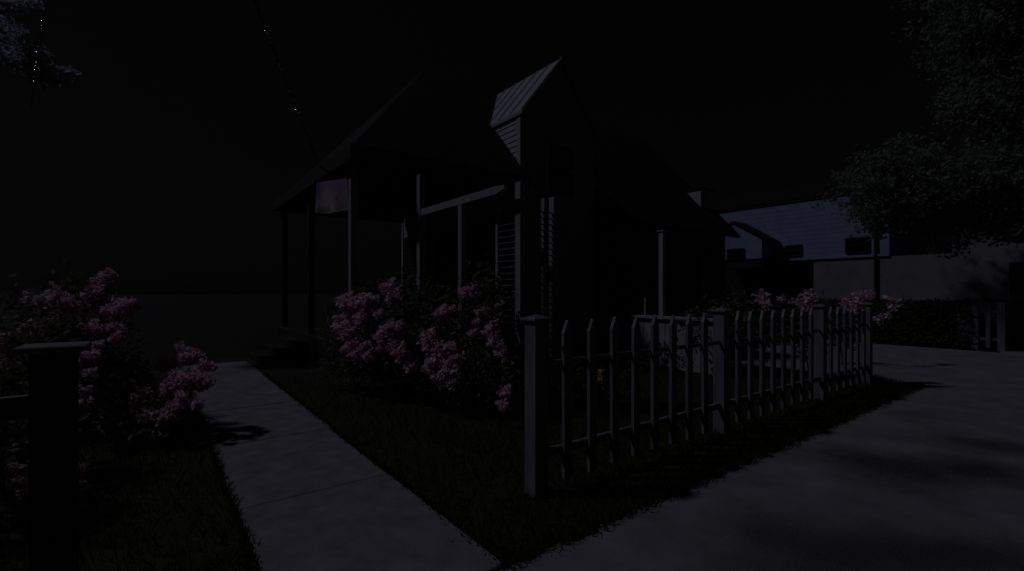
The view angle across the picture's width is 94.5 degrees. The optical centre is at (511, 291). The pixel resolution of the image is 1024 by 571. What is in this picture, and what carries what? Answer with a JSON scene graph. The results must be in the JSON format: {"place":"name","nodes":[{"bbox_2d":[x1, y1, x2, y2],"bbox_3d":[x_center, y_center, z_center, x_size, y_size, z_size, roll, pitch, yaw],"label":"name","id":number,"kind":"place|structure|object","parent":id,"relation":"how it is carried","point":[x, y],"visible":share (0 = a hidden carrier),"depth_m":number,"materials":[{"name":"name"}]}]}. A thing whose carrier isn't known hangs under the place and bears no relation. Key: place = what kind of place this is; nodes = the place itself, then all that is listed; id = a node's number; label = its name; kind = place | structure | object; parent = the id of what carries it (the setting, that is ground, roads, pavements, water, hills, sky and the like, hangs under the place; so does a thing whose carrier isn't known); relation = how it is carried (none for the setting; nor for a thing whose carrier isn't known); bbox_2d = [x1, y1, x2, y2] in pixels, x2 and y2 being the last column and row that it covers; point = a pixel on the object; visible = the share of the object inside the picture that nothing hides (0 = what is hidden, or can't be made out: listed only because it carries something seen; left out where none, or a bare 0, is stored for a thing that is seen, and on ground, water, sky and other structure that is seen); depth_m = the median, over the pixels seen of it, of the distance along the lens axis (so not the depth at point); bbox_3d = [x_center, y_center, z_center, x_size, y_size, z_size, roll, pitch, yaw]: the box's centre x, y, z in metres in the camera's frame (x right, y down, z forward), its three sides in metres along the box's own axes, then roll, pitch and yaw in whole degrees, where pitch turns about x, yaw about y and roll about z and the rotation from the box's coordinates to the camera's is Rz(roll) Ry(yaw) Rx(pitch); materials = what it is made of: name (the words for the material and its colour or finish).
{"place":"outdoors","nodes":[
{"label":"outdoors","id":0,"kind":"place"},
{"bbox_2d":[30,0,47,108],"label":"overhead wire","id":1,"kind":"object","parent":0,"point":[38,55],"visible":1,"depth_m":6.92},
{"bbox_2d":[182,361,501,570],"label":"path","id":2,"kind":"structure","parent":0,"point":[317,494],"depth_m":3.18,"materials":[{"name":"concrete"}]},
{"bbox_2d":[0,352,930,570],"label":"lawn","id":3,"kind":"structure","parent":0,"point":[106,565],"depth_m":3.76,"materials":[{"name":"green plant"}]},
{"bbox_2d":[0,270,84,427],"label":"flowering shrub","id":4,"kind":"object","parent":3,"relation":"on","point":[67,304],"visible":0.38,"depth_m":4.76,"materials":[{"name":"pink plant"}]},
{"bbox_2d":[0,341,91,570],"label":"picket fence","id":5,"kind":"object","parent":3,"relation":"on","point":[47,406],"visible":1,"depth_m":1.78,"materials":[{"name":"white wood"}]},
{"bbox_2d":[0,315,113,538],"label":"flowering shrub","id":6,"kind":"object","parent":3,"relation":"on","point":[14,374],"visible":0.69,"depth_m":3.10,"materials":[{"name":"green plant"}]},
{"bbox_2d":[6,252,155,438],"bbox_3d":[-4.313,0.511,4.784,1.157,1.832,2.124,0,0,-37],"label":"flowering shrub","id":7,"kind":"object","parent":3,"relation":"on","point":[117,310],"visible":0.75,"depth_m":4.75,"materials":[{"name":"pink plant"}]},
{"bbox_2d":[79,340,217,449],"bbox_3d":[-3.612,0.969,4.689,1.119,0.986,1.897,0,0,-37],"label":"flowering shrub","id":8,"kind":"object","parent":3,"relation":"on","point":[148,405],"visible":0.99,"depth_m":4.42,"materials":[{"name":"pink plant"}]},
{"bbox_2d":[315,278,410,392],"bbox_3d":[-2.077,0.613,6.747,1.314,1.626,1.702,0,0,-37],"label":"flowering shrub","id":9,"kind":"object","parent":3,"relation":"on","point":[354,348],"visible":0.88,"depth_m":6.36,"materials":[{"name":"pink plant"}]},
{"bbox_2d":[346,266,457,395],"bbox_3d":[-1.463,0.528,6.416,1.459,1.798,1.938,0,0,-7],"label":"flowering shrub","id":10,"kind":"object","parent":3,"relation":"on","point":[389,336],"visible":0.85,"depth_m":6.08,"materials":[{"name":"pink plant"}]},
{"bbox_2d":[398,277,485,409],"bbox_3d":[-0.835,0.612,5.963,1.233,1.631,1.778,0,0,-19],"label":"flowering shrub","id":11,"kind":"object","parent":3,"relation":"on","point":[439,360],"visible":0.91,"depth_m":5.64,"materials":[{"name":"pink plant"}]},
{"bbox_2d":[443,251,524,421],"bbox_3d":[-0.289,0.438,5.703,1.201,1.974,1.794,0,0,6],"label":"flowering shrub","id":12,"kind":"object","parent":3,"relation":"on","point":[493,330],"visible":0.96,"depth_m":5.48,"materials":[{"name":"pink plant"}]},
{"bbox_2d":[417,174,557,410],"bbox_3d":[-0.447,-0.190,6.603,0.795,3.220,2.340,0,0,-37],"label":"garden arbor","id":13,"kind":"object","parent":3,"relation":"on","point":[521,260],"visible":0.68,"depth_m":5.88,"materials":[{"name":"white wood"}]},
{"bbox_2d":[478,324,561,388],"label":"garden plant","id":14,"kind":"object","parent":3,"relation":"on","point":[514,367],"visible":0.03,"depth_m":6.37,"materials":[{"name":"green plant"}]},
{"bbox_2d":[559,359,642,412],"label":"garden plant","id":15,"kind":"object","parent":3,"relation":"on","point":[578,379],"visible":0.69,"depth_m":5.46,"materials":[{"name":"green plant"}]},
{"bbox_2d":[575,331,697,372],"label":"garden plant","id":16,"kind":"object","parent":3,"relation":"on","point":[643,363],"visible":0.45,"depth_m":8.48,"materials":[{"name":"green plant"}]},
{"bbox_2d":[586,230,712,375],"bbox_3d":[2.551,0.135,8.983,0.280,2.530,2.910,0,0,-37],"label":"porch","id":17,"kind":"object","parent":3,"relation":"on","point":[602,321],"depth_m":8.66,"materials":[{"name":"white wood"}]},
{"bbox_2d":[520,302,874,497],"bbox_3d":[2.805,0.787,5.273,6.765,1.265,0.160,0,0,-37],"label":"picket fence","id":18,"kind":"object","parent":3,"relation":"on","point":[538,451],"visible":0.95,"depth_m":4.31,"materials":[{"name":"white paint"}]},
{"bbox_2d":[677,285,818,374],"bbox_3d":[3.835,0.648,7.965,1.703,1.556,1.933,0,0,-37],"label":"flowering shrub","id":19,"kind":"object","parent":3,"relation":"on","point":[759,299],"visible":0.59,"depth_m":7.87,"materials":[{"name":"pink plant"}]},
{"bbox_2d":[771,285,875,372],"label":"flowering shrub","id":20,"kind":"object","parent":3,"relation":"on","point":[848,300],"visible":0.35,"depth_m":7.49,"materials":[{"name":"pink plant"}]},
{"bbox_2d":[0,293,1015,397],"bbox_3d":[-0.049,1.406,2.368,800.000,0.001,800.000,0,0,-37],"label":"ground","id":21,"kind":"structure","parent":0,"point":[218,326],"depth_m":23.28,"materials":[{"name":"green plant"}]},
{"bbox_2d":[0,0,82,90],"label":"overhanging tree","id":22,"kind":"object","parent":21,"relation":"on","point":[18,51],"visible":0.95,"depth_m":8.88,"materials":[{"name":"green plant"}]},
{"bbox_2d":[249,56,739,381],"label":"house","id":23,"kind":"structure","parent":21,"relation":"on","point":[622,199],"depth_m":10.51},
{"bbox_2d":[253,0,318,165],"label":"overhead wire","id":24,"kind":"object","parent":23,"relation":"on","point":[297,111],"visible":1,"depth_m":5.63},
{"bbox_2d":[314,173,349,213],"bbox_3d":[-2.637,-1.550,7.201,0.544,0.719,0.655,0,0,-37],"label":"garden flag","id":25,"kind":"object","parent":23,"relation":"attached to","point":[331,196],"visible":1,"depth_m":7.12,"materials":[{"name":"fabric"}]},
{"bbox_2d":[426,231,437,290],"bbox_3d":[-2.242,-0.800,12.676,0.054,1.540,1.040,0,0,-37],"label":"window","id":26,"kind":"structure","parent":23,"relation":"in","point":[431,238],"depth_m":12.51,"materials":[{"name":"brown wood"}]},
{"bbox_2d":[447,236,457,326],"bbox_3d":[-1.339,-0.250,11.479,0.054,2.200,0.900,0,0,-37],"label":"door","id":27,"kind":"structure","parent":23,"relation":"in","point":[452,242],"depth_m":11.59,"materials":[{"name":"brown wood"}]},
{"bbox_2d":[544,138,575,201],"bbox_3d":[1.043,-2.600,10.153,0.880,1.240,0.054,0,0,-37],"label":"window","id":28,"kind":"structure","parent":23,"relation":"in","point":[559,157],"depth_m":10.15,"materials":[{"name":"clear glass"}]},
{"bbox_2d":[632,245,657,298],"bbox_3d":[3.419,-0.500,12.133,1.040,1.340,0.054,0,0,-37],"label":"window","id":29,"kind":"structure","parent":23,"relation":"in","point":[644,258],"depth_m":12.13,"materials":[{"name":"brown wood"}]},
{"bbox_2d":[699,251,718,297],"bbox_3d":[5.814,-0.500,13.940,1.040,1.340,0.054,0,0,-37],"label":"window","id":30,"kind":"structure","parent":23,"relation":"in","point":[708,261],"depth_m":13.93,"materials":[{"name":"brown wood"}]},
{"bbox_2d":[725,296,970,348],"bbox_3d":[8.886,0.804,15.113,1.142,1.382,8.564,0,0,-37],"label":"hedge","id":31,"kind":"object","parent":21,"relation":"on","point":[924,322],"visible":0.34,"depth_m":12.38,"materials":[{"name":"green plant"}]},
{"bbox_2d":[713,166,1023,344],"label":"neighbor house","id":32,"kind":"structure","parent":21,"relation":"on","point":[789,250],"depth_m":16.00,"materials":[{"name":"grey paint"}]},
{"bbox_2d":[726,248,744,259],"bbox_3d":[8.354,-1.420,17.726,0.054,0.400,0.680,0,0,-37],"label":"window","id":33,"kind":"structure","parent":32,"relation":"in","point":[739,253],"depth_m":17.73,"materials":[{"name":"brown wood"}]},
{"bbox_2d":[784,244,801,256],"bbox_3d":[10.115,-1.485,17.051,0.054,0.410,0.580,0,0,-37],"label":"window","id":34,"kind":"structure","parent":32,"relation":"in","point":[789,250],"depth_m":17.05,"materials":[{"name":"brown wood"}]},
{"bbox_2d":[845,236,869,252],"bbox_3d":[11.290,-1.535,15.494,0.054,0.510,0.680,0,0,-37],"label":"window","id":35,"kind":"structure","parent":32,"relation":"in","point":[855,244],"depth_m":15.50,"materials":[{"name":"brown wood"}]},
{"bbox_2d":[1009,262,1023,291],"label":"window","id":36,"kind":"structure","parent":32,"relation":"in","point":[1016,269],"depth_m":12.64,"materials":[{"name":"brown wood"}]},
{"bbox_2d":[812,0,1023,258],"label":"leafy tree","id":37,"kind":"object","parent":21,"relation":"on","point":[982,195],"visible":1,"depth_m":11.26,"materials":[{"name":"green plant"}]},
{"bbox_2d":[970,298,1020,351],"bbox_3d":[13.355,0.777,12.812,4.980,1.285,0.630,0,0,-37],"label":"picket fence","id":38,"kind":"object","parent":21,"relation":"on","point":[1008,323],"visible":0.85,"depth_m":11.50,"materials":[{"name":"white paint"}]},
{"bbox_2d":[0,0,1022,293],"label":"sky","id":39,"kind":"structure","parent":0,"point":[165,164],"materials":[{"name":"black"}]},
{"bbox_2d":[499,333,1023,570],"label":"pavement","id":40,"kind":"structure","parent":0,"point":[931,478],"depth_m":3.20,"materials":[{"name":"grey concrete"}]},
{"bbox_2d":[827,293,903,364],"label":"flowering shrub","id":41,"kind":"object","parent":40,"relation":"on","point":[892,296],"visible":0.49,"depth_m":9.06,"materials":[{"name":"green plant"}]}
]}

